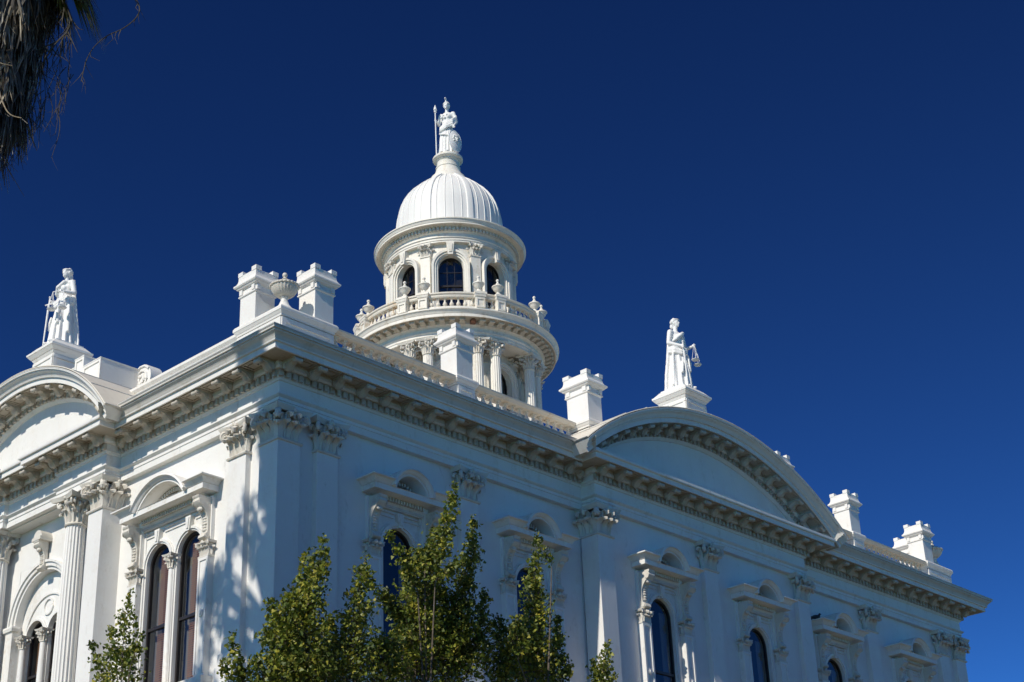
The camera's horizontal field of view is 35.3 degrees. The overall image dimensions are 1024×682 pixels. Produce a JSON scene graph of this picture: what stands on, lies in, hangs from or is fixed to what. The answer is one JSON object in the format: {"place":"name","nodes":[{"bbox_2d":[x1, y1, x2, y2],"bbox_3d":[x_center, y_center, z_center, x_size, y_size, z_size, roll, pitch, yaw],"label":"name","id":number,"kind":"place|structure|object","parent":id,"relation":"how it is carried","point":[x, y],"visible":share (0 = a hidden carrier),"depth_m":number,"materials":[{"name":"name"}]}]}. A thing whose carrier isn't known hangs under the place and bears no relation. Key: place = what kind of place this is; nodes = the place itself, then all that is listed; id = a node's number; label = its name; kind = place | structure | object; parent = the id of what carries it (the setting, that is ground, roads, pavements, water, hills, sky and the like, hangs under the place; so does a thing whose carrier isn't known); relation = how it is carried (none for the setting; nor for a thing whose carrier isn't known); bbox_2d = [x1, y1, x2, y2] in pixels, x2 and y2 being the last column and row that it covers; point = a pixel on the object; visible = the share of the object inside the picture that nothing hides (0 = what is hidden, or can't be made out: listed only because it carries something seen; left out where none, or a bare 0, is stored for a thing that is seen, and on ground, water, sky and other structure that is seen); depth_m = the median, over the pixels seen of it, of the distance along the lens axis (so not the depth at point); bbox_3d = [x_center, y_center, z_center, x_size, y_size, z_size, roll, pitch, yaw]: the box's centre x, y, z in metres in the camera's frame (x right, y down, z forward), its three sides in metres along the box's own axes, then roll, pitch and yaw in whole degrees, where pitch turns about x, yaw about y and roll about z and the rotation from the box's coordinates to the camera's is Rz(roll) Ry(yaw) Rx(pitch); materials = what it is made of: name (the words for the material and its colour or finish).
{"place":"outdoors","nodes":[
{"label":"outdoors","id":0,"kind":"place"},
{"bbox_2d":[0,0,1023,681],"label":"sky","id":1,"kind":"structure","parent":0,"point":[825,198],"materials":[{"name":"blue"}]},
{"label":"ground","id":2,"kind":"structure","parent":0,"visible":0},
{"bbox_2d":[0,0,142,195],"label":"palm tree","id":3,"kind":"object","parent":2,"relation":"on","point":[27,28],"visible":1,"depth_m":16.65,"materials":[{"name":"brown plant"}]},
{"bbox_2d":[86,587,151,681],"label":"ginkgo tree","id":4,"kind":"object","parent":2,"relation":"on","point":[127,658],"visible":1,"depth_m":28.11,"materials":[{"name":"green plant"}]},
{"bbox_2d":[216,533,360,681],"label":"ginkgo tree","id":5,"kind":"object","parent":2,"relation":"on","point":[290,635],"visible":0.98,"depth_m":25.44,"materials":[{"name":"green plant"}]},
{"bbox_2d":[324,480,500,681],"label":"ginkgo tree","id":6,"kind":"object","parent":2,"relation":"on","point":[429,639],"visible":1,"depth_m":28.06,"materials":[{"name":"green plant"}]},
{"bbox_2d":[0,151,992,681],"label":"courthouse","id":7,"kind":"structure","parent":2,"relation":"on","point":[200,503],"depth_m":40.82,"materials":[{"name":"white paint"}]},
{"bbox_2d":[1,530,62,681],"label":"window","id":8,"kind":"structure","parent":7,"relation":"in","point":[34,605],"depth_m":40.68,"materials":[{"name":"white paint"}]},
{"bbox_2d":[42,268,83,347],"bbox_3d":[-12.200,-0.944,43.777,1.028,2.480,1.055,-24,-34,37],"label":"statue","id":9,"kind":"object","parent":7,"relation":"on","point":[63,324],"visible":0.87,"depth_m":43.53,"materials":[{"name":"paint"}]},
{"bbox_2d":[111,472,223,681],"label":"window","id":10,"kind":"structure","parent":7,"relation":"in","point":[177,513],"depth_m":36.72,"materials":[{"name":"white paint"}]},
{"bbox_2d":[269,273,299,307],"bbox_3d":[-5.274,-1.095,37.292,0.708,1.100,0.708,-24,-34,37],"label":"urn","id":11,"kind":"object","parent":7,"relation":"on","point":[284,289],"visible":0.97,"depth_m":37.13,"materials":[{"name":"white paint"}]},
{"bbox_2d":[384,274,388,314],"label":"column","id":12,"kind":"structure","parent":7,"relation":"in","point":[386,280],"depth_m":55.75,"materials":[{"name":"paint"}]},
{"bbox_2d":[356,468,449,681],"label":"window","id":13,"kind":"structure","parent":7,"relation":"in","point":[391,507],"depth_m":37.18,"materials":[{"name":"white paint"}]},
{"bbox_2d":[391,251,420,314],"bbox_3d":[-3.567,-1.756,54.699,1.300,2.720,0.475,-24,-34,37],"label":"tower window","id":14,"kind":"structure","parent":7,"relation":"in","point":[405,261],"depth_m":55.00,"materials":[{"name":"paint"}]},
{"bbox_2d":[433,97,461,153],"bbox_3d":[-2.366,-7.888,59.346,0.936,2.569,0.760,-10,-27,15],"label":"statue","id":15,"kind":"object","parent":7,"relation":"on","point":[450,139],"visible":0.94,"depth_m":59.08,"materials":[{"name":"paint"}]},
{"bbox_2d":[431,241,470,306],"bbox_3d":[-2.055,-2.063,54.204,1.300,2.720,0.475,-1,-26,-2],"label":"tower window","id":16,"kind":"structure","parent":7,"relation":"in","point":[450,251],"depth_m":54.37,"materials":[{"name":"paint"}]},
{"bbox_2d":[434,358,472,382],"bbox_3d":[-1.884,1.887,52.193,1.340,3.050,0.370,-1,-26,-2],"label":"tower window","id":17,"kind":"structure","parent":7,"relation":"in","point":[438,364],"depth_m":52.56,"materials":[{"name":"paint"}]},
{"bbox_2d":[481,249,511,311],"bbox_3d":[-0.576,-1.824,54.821,0.475,2.720,1.300,-24,-34,37],"label":"tower window","id":18,"kind":"structure","parent":7,"relation":"in","point":[495,259],"depth_m":55.13,"materials":[{"name":"paint"}]},
{"bbox_2d":[488,362,518,414],"bbox_3d":[-0.357,2.134,52.830,0.370,3.050,1.340,-24,-34,37],"label":"tower window","id":19,"kind":"structure","parent":7,"relation":"in","point":[511,375],"depth_m":53.46,"materials":[{"name":"paint"}]},
{"bbox_2d":[512,271,517,311],"bbox_3d":[0.004,-1.178,56.189,0.475,2.720,1.300,-1,-26,-2],"label":"tower window","id":20,"kind":"structure","parent":7,"relation":"in","point":[515,275],"depth_m":55.95,"materials":[{"name":"paint"}]},
{"bbox_2d":[521,381,524,417],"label":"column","id":21,"kind":"structure","parent":7,"relation":"in","point":[522,384],"depth_m":54.01,"materials":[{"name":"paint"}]},
{"bbox_2d":[491,511,579,681],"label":"window","id":22,"kind":"structure","parent":7,"relation":"in","point":[515,546],"depth_m":40.08,"materials":[{"name":"white paint"}]},
{"bbox_2d":[627,545,705,681],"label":"window","id":23,"kind":"structure","parent":7,"relation":"in","point":[663,570],"depth_m":42.86,"materials":[{"name":"white paint"}]},
{"bbox_2d":[661,318,701,392],"bbox_3d":[5.080,0.431,48.088,1.055,2.480,1.028,-24,-34,37],"label":"statue","id":24,"kind":"object","parent":7,"relation":"on","point":[678,368],"visible":0.89,"depth_m":47.78,"materials":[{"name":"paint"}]},
{"bbox_2d":[727,578,797,681],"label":"window","id":25,"kind":"structure","parent":7,"relation":"in","point":[759,601],"depth_m":45.88,"materials":[{"name":"white paint"}]},
{"bbox_2d":[813,613,821,618],"bbox_3d":[9.195,8.369,48.808,0.416,0.225,0.132,-1,-26,-3],"label":"pigeon","id":26,"kind":"object","parent":7,"relation":"on","point":[816,616],"visible":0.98,"depth_m":48.76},
{"bbox_2d":[811,612,870,681],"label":"window","id":27,"kind":"structure","parent":7,"relation":"in","point":[835,633],"depth_m":49.36,"materials":[{"name":"white paint"}]},
{"bbox_2d":[884,637,942,681],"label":"window","id":28,"kind":"structure","parent":7,"relation":"in","point":[910,656],"depth_m":52.21,"materials":[{"name":"white paint"}]},
{"bbox_2d":[931,541,942,565],"bbox_3d":[14.859,7.560,56.710,0.708,1.100,0.708,-24,-34,37],"label":"urn","id":29,"kind":"object","parent":7,"relation":"on","point":[936,552],"visible":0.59,"depth_m":56.52,"materials":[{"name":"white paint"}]},
{"bbox_2d":[477,532,573,681],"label":"ginkgo tree","id":30,"kind":"object","parent":2,"relation":"on","point":[527,645],"visible":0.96,"depth_m":30.03,"materials":[{"name":"green plant"}]},
{"bbox_2d":[585,639,618,681],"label":"ginkgo tree","id":31,"kind":"object","parent":2,"relation":"on","point":[601,671],"visible":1,"depth_m":30.93,"materials":[{"name":"green plant"}]}
]}

